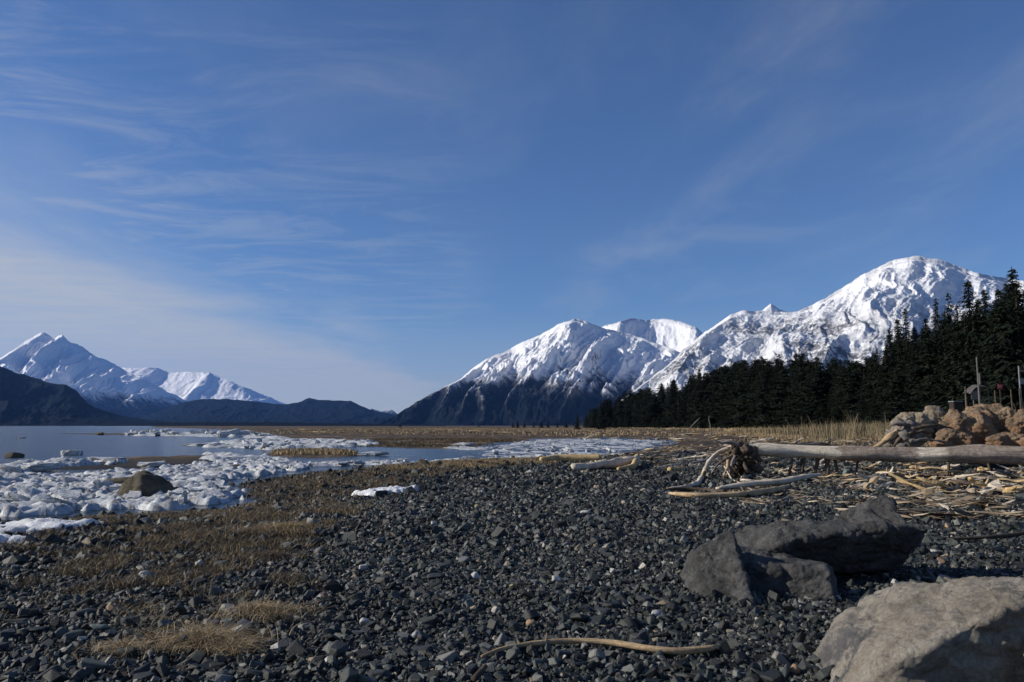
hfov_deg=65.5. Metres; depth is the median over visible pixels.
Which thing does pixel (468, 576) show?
cobble
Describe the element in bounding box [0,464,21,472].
ice ledge
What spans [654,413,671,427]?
spruce tree
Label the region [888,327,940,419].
spruce tree
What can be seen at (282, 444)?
ice block
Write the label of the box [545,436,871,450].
wood litter
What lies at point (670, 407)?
spruce tree
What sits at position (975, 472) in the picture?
driftwood stick
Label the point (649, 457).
driftwood stick
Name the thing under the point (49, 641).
cobble
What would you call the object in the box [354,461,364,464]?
ice block
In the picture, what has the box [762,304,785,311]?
snowy mountain
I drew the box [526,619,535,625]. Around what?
stone
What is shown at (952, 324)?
spruce tree
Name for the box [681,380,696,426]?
spruce tree
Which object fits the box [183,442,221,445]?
ice ledge
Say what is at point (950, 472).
driftwood stick
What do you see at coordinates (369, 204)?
sky
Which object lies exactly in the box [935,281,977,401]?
spruce tree
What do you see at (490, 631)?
cobble
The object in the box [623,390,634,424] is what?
spruce tree
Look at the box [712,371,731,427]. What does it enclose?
spruce tree
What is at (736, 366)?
spruce tree
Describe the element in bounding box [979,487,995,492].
driftwood stick
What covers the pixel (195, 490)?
ice block
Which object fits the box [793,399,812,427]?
spruce tree
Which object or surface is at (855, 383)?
spruce tree
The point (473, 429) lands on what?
marsh grass
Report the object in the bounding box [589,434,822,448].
wood litter
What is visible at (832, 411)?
spruce tree
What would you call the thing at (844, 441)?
bank grass
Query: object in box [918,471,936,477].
driftwood stick
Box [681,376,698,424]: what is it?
spruce tree
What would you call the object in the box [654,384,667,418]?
spruce tree
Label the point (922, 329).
spruce tree
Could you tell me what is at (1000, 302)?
spruce tree
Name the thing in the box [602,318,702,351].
snowy mountain
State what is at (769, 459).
driftwood limb
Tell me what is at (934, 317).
spruce tree
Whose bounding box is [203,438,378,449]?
shore ice
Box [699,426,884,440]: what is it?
bank grass
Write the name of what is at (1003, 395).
spruce tree
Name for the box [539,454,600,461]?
driftwood log
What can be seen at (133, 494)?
ice block
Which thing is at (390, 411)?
snowy mountain
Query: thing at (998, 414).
boulder
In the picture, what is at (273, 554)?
grass tuft
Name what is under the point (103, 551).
dry grass
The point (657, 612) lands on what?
stone
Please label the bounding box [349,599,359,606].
cobble
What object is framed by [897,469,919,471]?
driftwood stick
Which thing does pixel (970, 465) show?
driftwood stick
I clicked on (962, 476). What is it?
driftwood stick
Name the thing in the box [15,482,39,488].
ice block
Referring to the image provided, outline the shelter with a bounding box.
[964,385,990,407]
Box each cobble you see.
[0,628,15,638]
[0,642,10,650]
[12,666,23,671]
[15,655,29,663]
[18,592,27,596]
[39,638,54,648]
[114,647,135,656]
[120,616,132,625]
[130,662,150,677]
[132,671,155,681]
[159,630,179,638]
[197,541,207,548]
[206,620,219,628]
[224,622,244,627]
[259,641,276,647]
[278,637,292,648]
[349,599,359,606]
[361,627,368,633]
[366,669,389,678]
[382,657,391,664]
[403,548,413,552]
[413,645,432,650]
[451,594,463,600]
[464,573,473,579]
[467,664,477,674]
[485,629,492,636]
[494,558,503,561]
[495,651,505,656]
[597,607,611,614]
[598,547,608,552]
[601,552,614,556]
[617,569,627,573]
[629,638,647,644]
[635,595,654,601]
[635,630,648,640]
[656,642,667,646]
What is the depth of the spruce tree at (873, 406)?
125.34 m
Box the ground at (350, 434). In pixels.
[0,426,1023,681]
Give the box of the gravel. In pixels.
[0,442,1023,681]
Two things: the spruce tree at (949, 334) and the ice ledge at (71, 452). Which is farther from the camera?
the spruce tree at (949, 334)
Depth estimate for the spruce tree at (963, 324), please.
105.12 m
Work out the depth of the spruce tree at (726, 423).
207.97 m
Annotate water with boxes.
[0,426,707,520]
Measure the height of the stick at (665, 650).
0.113 m
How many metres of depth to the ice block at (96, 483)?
24.97 m
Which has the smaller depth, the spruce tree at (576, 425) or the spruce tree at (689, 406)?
the spruce tree at (689, 406)
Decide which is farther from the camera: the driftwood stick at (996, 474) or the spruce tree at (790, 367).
the spruce tree at (790, 367)
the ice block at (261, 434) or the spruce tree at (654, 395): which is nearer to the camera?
the ice block at (261, 434)
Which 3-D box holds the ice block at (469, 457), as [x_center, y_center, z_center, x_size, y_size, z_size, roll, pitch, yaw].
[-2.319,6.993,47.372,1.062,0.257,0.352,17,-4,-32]
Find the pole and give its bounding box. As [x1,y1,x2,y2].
[976,357,980,403]
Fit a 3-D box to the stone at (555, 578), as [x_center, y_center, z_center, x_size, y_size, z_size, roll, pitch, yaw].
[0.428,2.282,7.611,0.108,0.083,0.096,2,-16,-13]
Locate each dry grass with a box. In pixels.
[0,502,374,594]
[62,457,594,517]
[106,560,229,587]
[169,508,330,551]
[269,447,358,455]
[370,456,544,470]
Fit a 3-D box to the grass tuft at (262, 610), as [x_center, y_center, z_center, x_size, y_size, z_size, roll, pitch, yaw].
[-1.992,2.095,6.289,1.436,0.123,1.051,0,-6,0]
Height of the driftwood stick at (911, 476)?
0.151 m
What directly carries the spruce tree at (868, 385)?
on the ground at (350, 434)
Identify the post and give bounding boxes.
[965,386,967,406]
[1010,389,1012,408]
[1019,388,1021,408]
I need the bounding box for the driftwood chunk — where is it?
[667,466,685,470]
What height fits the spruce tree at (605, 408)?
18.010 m
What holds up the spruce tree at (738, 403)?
on the ground at (350, 434)
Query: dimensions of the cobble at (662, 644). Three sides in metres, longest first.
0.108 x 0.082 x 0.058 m
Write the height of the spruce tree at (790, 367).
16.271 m
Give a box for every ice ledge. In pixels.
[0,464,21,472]
[17,460,64,470]
[60,450,82,454]
[87,457,128,463]
[137,461,166,466]
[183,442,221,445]
[357,451,388,455]
[451,442,475,445]
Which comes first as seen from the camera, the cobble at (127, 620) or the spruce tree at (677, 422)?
the cobble at (127, 620)
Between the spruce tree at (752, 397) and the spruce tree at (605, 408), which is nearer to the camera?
the spruce tree at (752, 397)
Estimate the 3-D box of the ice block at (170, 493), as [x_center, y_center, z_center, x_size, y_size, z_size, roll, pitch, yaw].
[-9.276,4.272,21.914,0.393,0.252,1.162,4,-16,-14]
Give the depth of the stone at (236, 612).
6.20 m
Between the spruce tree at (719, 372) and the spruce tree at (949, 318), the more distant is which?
the spruce tree at (719, 372)
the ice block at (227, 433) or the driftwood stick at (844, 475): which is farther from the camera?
the ice block at (227, 433)
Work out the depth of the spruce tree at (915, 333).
130.74 m
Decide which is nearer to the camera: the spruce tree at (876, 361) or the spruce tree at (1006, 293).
the spruce tree at (1006, 293)
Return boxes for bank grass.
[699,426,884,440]
[781,434,931,446]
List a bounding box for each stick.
[471,664,487,681]
[481,633,718,656]
[603,451,634,455]
[624,455,674,459]
[652,445,677,452]
[655,454,689,456]
[670,455,702,459]
[682,450,722,455]
[749,438,773,441]
[819,472,837,477]
[831,474,852,476]
[843,473,879,478]
[843,478,863,480]
[856,473,888,481]
[861,466,877,471]
[863,476,879,490]
[864,479,894,483]
[873,481,892,489]
[877,466,893,474]
[888,472,905,476]
[889,472,938,489]
[896,476,934,482]
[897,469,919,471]
[905,473,918,477]
[909,462,938,465]
[909,465,922,470]
[916,477,948,488]
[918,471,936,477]
[920,467,952,470]
[922,470,946,476]
[937,471,954,474]
[941,464,959,467]
[942,477,967,481]
[943,481,961,485]
[945,483,979,491]
[950,473,977,480]
[951,479,974,485]
[953,470,993,476]
[963,464,986,466]
[967,477,976,481]
[971,481,987,486]
[977,466,988,472]
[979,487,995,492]
[985,472,996,480]
[986,471,1010,477]
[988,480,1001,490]
[994,468,1010,475]
[997,478,1023,482]
[1002,482,1017,486]
[1002,485,1023,492]
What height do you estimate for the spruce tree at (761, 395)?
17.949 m
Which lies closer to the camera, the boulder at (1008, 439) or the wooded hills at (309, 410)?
the boulder at (1008, 439)
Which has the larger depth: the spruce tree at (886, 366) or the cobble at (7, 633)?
the spruce tree at (886, 366)
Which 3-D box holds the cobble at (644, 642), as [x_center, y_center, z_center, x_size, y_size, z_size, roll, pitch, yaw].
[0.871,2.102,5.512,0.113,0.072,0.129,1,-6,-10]
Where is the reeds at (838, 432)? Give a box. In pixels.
[786,401,1016,443]
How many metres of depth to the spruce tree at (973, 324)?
100.87 m
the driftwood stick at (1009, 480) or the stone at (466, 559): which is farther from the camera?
the driftwood stick at (1009, 480)
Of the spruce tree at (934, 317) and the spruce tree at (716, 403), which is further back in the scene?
the spruce tree at (716, 403)
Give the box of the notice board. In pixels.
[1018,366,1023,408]
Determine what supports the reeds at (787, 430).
on the ground at (350, 434)
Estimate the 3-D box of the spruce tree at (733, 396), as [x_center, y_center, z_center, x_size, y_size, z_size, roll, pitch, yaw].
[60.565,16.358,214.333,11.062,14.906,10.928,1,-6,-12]
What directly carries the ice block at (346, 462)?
on the shore ice at (335, 463)
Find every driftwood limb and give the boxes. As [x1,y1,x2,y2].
[617,453,639,470]
[656,462,684,467]
[664,486,732,491]
[668,485,789,497]
[741,473,759,478]
[762,457,777,461]
[947,531,1023,539]
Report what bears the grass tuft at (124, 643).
on the gravel
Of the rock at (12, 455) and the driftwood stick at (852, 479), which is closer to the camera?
the driftwood stick at (852, 479)
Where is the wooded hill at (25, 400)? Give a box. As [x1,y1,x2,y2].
[0,366,174,425]
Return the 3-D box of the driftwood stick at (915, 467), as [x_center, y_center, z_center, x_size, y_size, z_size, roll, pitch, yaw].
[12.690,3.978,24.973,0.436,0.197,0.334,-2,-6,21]
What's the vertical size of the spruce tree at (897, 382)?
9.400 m
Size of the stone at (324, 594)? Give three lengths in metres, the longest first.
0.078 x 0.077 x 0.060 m
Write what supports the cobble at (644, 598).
on the gravel
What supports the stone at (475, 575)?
on the gravel
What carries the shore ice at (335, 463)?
on the water
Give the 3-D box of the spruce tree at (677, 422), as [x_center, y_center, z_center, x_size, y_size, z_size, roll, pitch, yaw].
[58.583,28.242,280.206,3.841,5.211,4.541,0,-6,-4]
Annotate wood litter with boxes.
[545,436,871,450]
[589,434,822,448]
[606,444,729,467]
[617,446,721,464]
[735,470,857,503]
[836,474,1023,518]
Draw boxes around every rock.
[4,452,24,457]
[104,477,128,483]
[418,459,428,464]
[433,460,441,465]
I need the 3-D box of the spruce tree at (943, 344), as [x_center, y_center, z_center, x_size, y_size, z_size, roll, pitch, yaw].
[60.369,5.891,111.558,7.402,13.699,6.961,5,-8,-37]
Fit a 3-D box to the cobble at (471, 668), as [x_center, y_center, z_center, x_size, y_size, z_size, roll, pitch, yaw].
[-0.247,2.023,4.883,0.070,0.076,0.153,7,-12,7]
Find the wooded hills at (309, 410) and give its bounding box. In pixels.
[140,398,394,423]
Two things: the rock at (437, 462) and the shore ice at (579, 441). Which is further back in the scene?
the shore ice at (579, 441)
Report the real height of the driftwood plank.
0.219 m
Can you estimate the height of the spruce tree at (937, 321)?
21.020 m
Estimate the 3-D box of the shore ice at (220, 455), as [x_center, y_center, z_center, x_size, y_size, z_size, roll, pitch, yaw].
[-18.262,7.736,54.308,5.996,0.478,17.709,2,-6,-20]
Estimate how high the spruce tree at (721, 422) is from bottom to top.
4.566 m
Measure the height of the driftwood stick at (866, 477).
0.266 m
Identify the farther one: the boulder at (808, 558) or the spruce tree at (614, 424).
the spruce tree at (614, 424)
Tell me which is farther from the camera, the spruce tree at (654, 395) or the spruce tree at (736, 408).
the spruce tree at (654, 395)
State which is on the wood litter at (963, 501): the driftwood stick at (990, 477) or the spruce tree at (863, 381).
the driftwood stick at (990, 477)
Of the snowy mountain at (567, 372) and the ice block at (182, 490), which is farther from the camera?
the snowy mountain at (567, 372)
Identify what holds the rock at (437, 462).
on the ground at (350, 434)
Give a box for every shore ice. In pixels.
[0,457,310,516]
[3,456,114,471]
[123,432,291,438]
[199,452,288,460]
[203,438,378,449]
[311,452,603,465]
[444,446,490,449]
[482,439,658,457]
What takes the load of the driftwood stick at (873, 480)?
on the gravel
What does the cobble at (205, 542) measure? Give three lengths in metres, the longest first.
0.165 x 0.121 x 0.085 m
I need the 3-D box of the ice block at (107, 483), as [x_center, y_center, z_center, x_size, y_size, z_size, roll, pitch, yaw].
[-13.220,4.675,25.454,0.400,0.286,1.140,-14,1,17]
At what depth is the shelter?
45.51 m
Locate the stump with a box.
[873,420,947,446]
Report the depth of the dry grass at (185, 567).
7.95 m
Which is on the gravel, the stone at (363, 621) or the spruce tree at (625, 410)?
the stone at (363, 621)
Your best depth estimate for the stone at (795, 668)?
4.96 m
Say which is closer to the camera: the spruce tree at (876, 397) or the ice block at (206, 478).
the ice block at (206, 478)
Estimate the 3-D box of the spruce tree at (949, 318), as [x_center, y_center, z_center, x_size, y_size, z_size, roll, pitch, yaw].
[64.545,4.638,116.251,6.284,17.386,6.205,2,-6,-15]
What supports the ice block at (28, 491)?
on the water
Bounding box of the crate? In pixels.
[948,401,962,411]
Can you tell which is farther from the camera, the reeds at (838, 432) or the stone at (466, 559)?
the reeds at (838, 432)
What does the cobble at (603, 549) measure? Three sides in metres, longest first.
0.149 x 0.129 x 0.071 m
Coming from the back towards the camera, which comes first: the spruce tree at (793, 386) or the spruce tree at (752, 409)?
the spruce tree at (752, 409)
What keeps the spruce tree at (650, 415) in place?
on the ground at (350, 434)
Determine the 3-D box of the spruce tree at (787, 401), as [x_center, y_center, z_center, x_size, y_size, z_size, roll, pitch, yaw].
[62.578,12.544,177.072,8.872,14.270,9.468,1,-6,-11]
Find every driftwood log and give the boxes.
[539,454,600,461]
[570,456,640,470]
[668,436,1023,489]
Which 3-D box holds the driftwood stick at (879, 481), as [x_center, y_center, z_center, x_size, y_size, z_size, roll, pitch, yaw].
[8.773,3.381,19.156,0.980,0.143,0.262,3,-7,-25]
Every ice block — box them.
[0,499,20,502]
[4,490,30,500]
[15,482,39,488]
[17,487,51,497]
[29,495,78,505]
[41,473,56,479]
[56,489,82,499]
[64,477,83,482]
[64,497,80,501]
[82,479,101,487]
[87,492,95,498]
[101,480,113,486]
[106,486,119,490]
[115,467,130,473]
[123,490,141,499]
[165,429,183,434]
[165,488,187,494]
[168,491,181,496]
[170,493,188,503]
[172,476,191,481]
[187,477,205,481]
[188,487,203,492]
[193,475,214,480]
[202,470,221,474]
[205,431,216,433]
[215,479,224,485]
[218,428,240,436]
[219,485,232,490]
[253,432,271,435]
[260,442,269,448]
[274,442,286,445]
[332,439,346,442]
[340,461,353,463]
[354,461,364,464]
[465,456,478,458]
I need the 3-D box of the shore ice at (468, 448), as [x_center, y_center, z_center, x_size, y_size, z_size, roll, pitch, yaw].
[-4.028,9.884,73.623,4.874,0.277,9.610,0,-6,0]
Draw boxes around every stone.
[70,608,96,617]
[90,624,108,629]
[106,602,116,610]
[231,608,242,616]
[315,547,324,553]
[321,592,328,597]
[359,618,368,625]
[411,631,417,638]
[426,573,444,579]
[458,556,471,563]
[471,572,478,579]
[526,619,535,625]
[552,575,561,581]
[580,510,589,513]
[651,610,660,615]
[771,496,790,503]
[790,664,800,673]
[842,469,850,474]
[937,558,946,564]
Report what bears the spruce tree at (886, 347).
on the ground at (350, 434)
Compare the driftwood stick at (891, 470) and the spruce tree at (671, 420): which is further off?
the spruce tree at (671, 420)
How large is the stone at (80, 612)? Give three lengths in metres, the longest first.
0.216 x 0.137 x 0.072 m
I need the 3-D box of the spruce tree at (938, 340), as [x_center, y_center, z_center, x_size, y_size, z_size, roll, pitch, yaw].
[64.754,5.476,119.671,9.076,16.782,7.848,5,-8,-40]
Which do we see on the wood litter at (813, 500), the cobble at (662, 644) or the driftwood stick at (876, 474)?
the driftwood stick at (876, 474)
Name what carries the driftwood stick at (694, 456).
on the gravel
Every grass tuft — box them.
[55,567,195,578]
[60,636,201,659]
[93,618,301,660]
[123,623,166,638]
[133,526,296,538]
[164,598,342,623]
[187,633,282,657]
[200,518,393,534]
[216,547,348,562]
[249,609,301,624]
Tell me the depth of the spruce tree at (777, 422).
176.88 m
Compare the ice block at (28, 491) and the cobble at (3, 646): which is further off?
the ice block at (28, 491)
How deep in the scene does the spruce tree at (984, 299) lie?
109.04 m
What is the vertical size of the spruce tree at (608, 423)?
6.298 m
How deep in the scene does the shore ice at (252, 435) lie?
152.99 m
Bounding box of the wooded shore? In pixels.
[95,422,445,425]
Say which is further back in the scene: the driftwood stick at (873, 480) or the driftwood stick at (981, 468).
the driftwood stick at (981, 468)
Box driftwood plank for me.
[715,473,822,488]
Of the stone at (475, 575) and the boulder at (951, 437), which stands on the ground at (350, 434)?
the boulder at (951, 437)
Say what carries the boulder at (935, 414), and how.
on the ground at (350, 434)
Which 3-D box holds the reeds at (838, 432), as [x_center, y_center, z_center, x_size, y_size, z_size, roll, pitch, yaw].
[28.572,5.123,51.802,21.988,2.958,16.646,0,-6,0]
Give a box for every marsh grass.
[261,426,778,435]
[309,438,528,446]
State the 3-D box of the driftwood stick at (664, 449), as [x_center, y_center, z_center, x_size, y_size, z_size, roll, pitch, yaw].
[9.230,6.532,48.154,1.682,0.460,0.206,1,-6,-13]
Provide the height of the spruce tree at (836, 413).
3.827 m
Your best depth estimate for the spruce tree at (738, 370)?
218.34 m
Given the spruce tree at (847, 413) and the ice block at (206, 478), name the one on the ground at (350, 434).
the spruce tree at (847, 413)
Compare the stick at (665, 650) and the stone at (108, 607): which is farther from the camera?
the stone at (108, 607)
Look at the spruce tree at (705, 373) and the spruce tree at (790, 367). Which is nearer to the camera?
the spruce tree at (790, 367)
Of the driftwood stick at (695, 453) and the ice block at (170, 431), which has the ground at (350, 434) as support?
the driftwood stick at (695, 453)
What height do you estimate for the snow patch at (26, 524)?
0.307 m
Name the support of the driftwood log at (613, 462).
on the ground at (350, 434)
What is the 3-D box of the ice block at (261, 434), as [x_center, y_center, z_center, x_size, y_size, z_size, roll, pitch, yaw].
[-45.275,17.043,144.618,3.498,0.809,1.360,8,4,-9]
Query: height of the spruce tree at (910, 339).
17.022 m
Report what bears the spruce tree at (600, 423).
on the ground at (350, 434)
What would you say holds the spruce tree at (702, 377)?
on the ground at (350, 434)
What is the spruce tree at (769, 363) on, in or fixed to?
on the ground at (350, 434)
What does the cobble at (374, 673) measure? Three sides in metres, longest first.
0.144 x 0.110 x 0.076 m
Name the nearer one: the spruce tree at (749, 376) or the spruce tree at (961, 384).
the spruce tree at (961, 384)
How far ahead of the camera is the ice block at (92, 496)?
22.17 m
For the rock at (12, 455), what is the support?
in the water
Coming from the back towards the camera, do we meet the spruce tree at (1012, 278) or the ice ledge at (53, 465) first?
the spruce tree at (1012, 278)
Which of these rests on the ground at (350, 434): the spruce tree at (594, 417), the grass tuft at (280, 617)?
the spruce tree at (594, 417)
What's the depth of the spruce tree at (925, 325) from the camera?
122.93 m
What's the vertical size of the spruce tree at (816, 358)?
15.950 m
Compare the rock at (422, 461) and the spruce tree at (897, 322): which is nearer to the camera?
the rock at (422, 461)
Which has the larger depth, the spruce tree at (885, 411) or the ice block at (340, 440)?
the spruce tree at (885, 411)
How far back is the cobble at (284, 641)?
5.41 m
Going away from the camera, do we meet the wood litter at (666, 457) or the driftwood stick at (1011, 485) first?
the driftwood stick at (1011, 485)
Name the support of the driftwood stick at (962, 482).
on the driftwood stick at (949, 482)
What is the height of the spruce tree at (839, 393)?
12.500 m
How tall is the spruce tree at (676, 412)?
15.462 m
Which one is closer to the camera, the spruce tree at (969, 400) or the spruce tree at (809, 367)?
the spruce tree at (969, 400)
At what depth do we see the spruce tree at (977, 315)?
101.42 m
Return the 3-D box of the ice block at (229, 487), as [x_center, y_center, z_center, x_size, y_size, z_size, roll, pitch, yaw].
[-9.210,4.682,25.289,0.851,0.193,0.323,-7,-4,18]
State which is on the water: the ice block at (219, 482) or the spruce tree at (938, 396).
the ice block at (219, 482)
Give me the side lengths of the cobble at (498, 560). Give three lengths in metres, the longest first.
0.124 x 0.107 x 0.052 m
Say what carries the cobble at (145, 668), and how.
on the ground at (350, 434)
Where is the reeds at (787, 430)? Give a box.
[735,417,891,435]
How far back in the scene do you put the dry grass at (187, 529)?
10.89 m
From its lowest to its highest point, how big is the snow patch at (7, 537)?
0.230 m
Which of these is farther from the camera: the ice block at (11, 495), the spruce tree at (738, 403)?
the spruce tree at (738, 403)
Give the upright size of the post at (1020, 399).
2.601 m
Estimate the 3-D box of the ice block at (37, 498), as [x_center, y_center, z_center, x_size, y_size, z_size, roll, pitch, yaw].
[-11.519,4.056,20.065,1.136,0.257,0.445,13,-12,-19]
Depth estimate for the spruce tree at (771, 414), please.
182.15 m
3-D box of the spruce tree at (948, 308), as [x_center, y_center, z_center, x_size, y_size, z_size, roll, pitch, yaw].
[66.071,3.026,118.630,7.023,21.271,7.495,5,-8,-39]
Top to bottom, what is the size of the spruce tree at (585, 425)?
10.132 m
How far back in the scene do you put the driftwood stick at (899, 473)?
23.85 m
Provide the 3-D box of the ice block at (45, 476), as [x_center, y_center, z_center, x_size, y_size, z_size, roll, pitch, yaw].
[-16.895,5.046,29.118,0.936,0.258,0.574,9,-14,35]
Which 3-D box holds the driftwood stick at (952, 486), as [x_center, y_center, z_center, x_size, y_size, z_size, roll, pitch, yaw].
[10.276,3.361,18.205,0.778,0.204,0.198,-2,-6,15]
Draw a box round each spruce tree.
[573,414,580,428]
[583,415,588,427]
[587,410,598,427]
[595,401,607,428]
[598,400,613,423]
[604,417,611,427]
[609,397,626,425]
[611,416,618,427]
[617,416,623,427]
[620,393,635,423]
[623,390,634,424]
[624,418,632,427]
[628,388,643,423]
[631,389,642,421]
[633,392,651,425]
[636,388,648,419]
[636,396,661,426]
[642,392,657,424]
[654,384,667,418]
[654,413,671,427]
[654,415,662,427]
[662,380,681,422]
[668,388,683,427]
[668,413,675,425]
[674,387,685,420]
[674,414,682,427]
[677,384,691,425]
[679,374,697,425]
[680,372,707,427]
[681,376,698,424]
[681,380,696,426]
[683,375,707,427]
[686,368,708,428]
[689,390,697,426]
[690,371,713,422]
[694,365,732,427]
[694,367,724,428]
[695,365,721,427]
[697,368,721,413]
[704,411,716,427]
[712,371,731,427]
[713,364,735,427]
[715,375,739,426]
[717,412,729,427]
[719,405,737,427]
[721,364,737,415]
[724,366,753,427]
[728,364,740,400]
[730,371,753,427]
[733,360,748,426]
[734,367,756,424]
[739,359,773,427]
[740,359,759,425]
[742,359,774,425]
[742,368,758,426]
[744,384,759,427]
[747,367,775,425]
[750,355,773,427]
[756,358,787,425]
[757,361,789,427]
[761,369,787,427]
[765,403,775,427]
[771,367,798,424]
[771,410,785,427]
[776,353,809,427]
[777,360,800,423]
[777,363,795,416]
[782,362,827,423]
[784,365,801,425]
[788,366,833,427]
[790,361,825,424]
[791,354,798,370]
[792,348,805,415]
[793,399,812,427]
[797,356,827,424]
[806,403,827,425]
[818,361,838,420]
[818,363,868,419]
[825,358,839,399]
[826,401,840,424]
[827,409,842,425]
[828,361,861,425]
[830,363,864,421]
[831,361,865,414]
[831,366,848,419]
[840,407,851,424]
[845,397,869,425]
[852,354,880,420]
[853,359,870,415]
[856,350,881,414]
[859,393,882,423]
[860,399,885,425]
[866,356,918,424]
[867,356,896,416]
[874,348,891,409]
[877,328,900,370]
[878,401,892,422]
[881,345,894,402]
[884,319,906,394]
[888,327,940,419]
[891,308,913,378]
[891,328,923,410]
[901,331,941,411]
[903,341,933,411]
[907,333,918,344]
[911,326,919,350]
[912,392,927,411]
[916,319,931,366]
[921,384,943,411]
[922,311,989,408]
[924,337,949,408]
[924,346,948,404]
[925,328,953,403]
[927,326,963,410]
[928,321,956,393]
[929,298,942,355]
[931,307,940,342]
[932,310,951,375]
[934,318,966,403]
[934,329,944,356]
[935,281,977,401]
[937,323,962,404]
[938,319,990,411]
[939,293,956,336]
[943,314,951,340]
[946,314,983,412]
[953,298,987,400]
[953,305,961,337]
[954,315,995,405]
[957,316,973,394]
[974,302,1023,410]
[974,305,995,381]
[975,310,1007,398]
[976,299,1002,388]
[976,307,1023,399]
[977,295,1023,408]
[980,290,991,326]
[984,288,1023,410]
[988,289,1004,331]
[989,284,1023,355]
[994,390,1014,409]
[999,267,1023,328]
[1004,279,1023,337]
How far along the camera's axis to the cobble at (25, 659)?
5.04 m
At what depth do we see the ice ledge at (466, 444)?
80.85 m
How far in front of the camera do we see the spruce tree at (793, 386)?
174.54 m
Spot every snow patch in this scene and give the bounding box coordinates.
[0,518,97,534]
[0,533,25,545]
[351,485,418,495]
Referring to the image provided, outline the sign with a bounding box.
[997,384,1002,403]
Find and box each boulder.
[116,470,178,496]
[680,495,927,604]
[813,576,1023,681]
[890,412,933,442]
[922,405,945,438]
[929,409,998,446]
[932,428,973,446]
[962,403,1016,432]
[985,432,1023,446]
[1002,409,1023,433]
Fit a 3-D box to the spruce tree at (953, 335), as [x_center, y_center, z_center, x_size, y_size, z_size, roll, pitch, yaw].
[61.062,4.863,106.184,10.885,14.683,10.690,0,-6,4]
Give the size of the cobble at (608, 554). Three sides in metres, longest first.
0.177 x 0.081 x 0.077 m
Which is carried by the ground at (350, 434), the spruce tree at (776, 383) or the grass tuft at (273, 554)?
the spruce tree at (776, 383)
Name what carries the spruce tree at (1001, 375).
on the ground at (350, 434)
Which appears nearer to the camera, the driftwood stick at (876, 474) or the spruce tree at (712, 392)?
the driftwood stick at (876, 474)
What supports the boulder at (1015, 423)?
on the ground at (350, 434)
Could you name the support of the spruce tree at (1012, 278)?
on the ground at (350, 434)
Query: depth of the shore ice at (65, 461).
40.34 m
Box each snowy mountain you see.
[0,332,185,417]
[122,367,284,403]
[370,409,396,414]
[379,319,679,425]
[559,256,1023,425]
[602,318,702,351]
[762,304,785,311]
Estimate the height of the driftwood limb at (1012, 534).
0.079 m
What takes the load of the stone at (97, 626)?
on the gravel
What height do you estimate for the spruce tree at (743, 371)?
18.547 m
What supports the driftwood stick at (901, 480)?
on the wood litter at (963, 501)
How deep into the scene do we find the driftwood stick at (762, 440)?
78.59 m
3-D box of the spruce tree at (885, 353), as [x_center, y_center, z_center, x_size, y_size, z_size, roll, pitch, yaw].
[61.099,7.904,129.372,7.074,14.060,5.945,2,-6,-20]
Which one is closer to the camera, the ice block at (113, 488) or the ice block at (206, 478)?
the ice block at (113, 488)
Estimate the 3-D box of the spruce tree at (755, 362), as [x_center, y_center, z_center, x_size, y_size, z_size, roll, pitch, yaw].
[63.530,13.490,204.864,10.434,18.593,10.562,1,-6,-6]
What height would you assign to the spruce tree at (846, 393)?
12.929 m
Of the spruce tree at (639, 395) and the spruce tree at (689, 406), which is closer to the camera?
the spruce tree at (689, 406)
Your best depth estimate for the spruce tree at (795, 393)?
170.27 m
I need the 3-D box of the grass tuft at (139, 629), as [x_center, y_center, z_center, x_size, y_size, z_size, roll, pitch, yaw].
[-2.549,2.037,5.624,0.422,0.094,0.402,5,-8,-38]
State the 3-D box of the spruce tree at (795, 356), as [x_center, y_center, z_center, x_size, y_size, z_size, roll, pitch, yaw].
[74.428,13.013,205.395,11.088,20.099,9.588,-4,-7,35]
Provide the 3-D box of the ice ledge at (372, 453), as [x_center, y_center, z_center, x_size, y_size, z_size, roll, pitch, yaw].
[-9.898,7.974,56.319,2.465,0.310,0.642,-1,-4,-5]
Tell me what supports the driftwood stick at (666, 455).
on the ground at (350, 434)
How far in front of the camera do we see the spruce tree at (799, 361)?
169.97 m
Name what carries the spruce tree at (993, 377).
on the ground at (350, 434)
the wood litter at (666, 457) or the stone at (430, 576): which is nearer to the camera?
the stone at (430, 576)
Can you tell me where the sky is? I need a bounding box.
[0,0,1023,413]
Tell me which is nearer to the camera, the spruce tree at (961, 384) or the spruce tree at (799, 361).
the spruce tree at (961, 384)
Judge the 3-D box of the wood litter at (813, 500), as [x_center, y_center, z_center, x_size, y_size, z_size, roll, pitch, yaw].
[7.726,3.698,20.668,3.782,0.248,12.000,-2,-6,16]
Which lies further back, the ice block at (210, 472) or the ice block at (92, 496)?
the ice block at (210, 472)

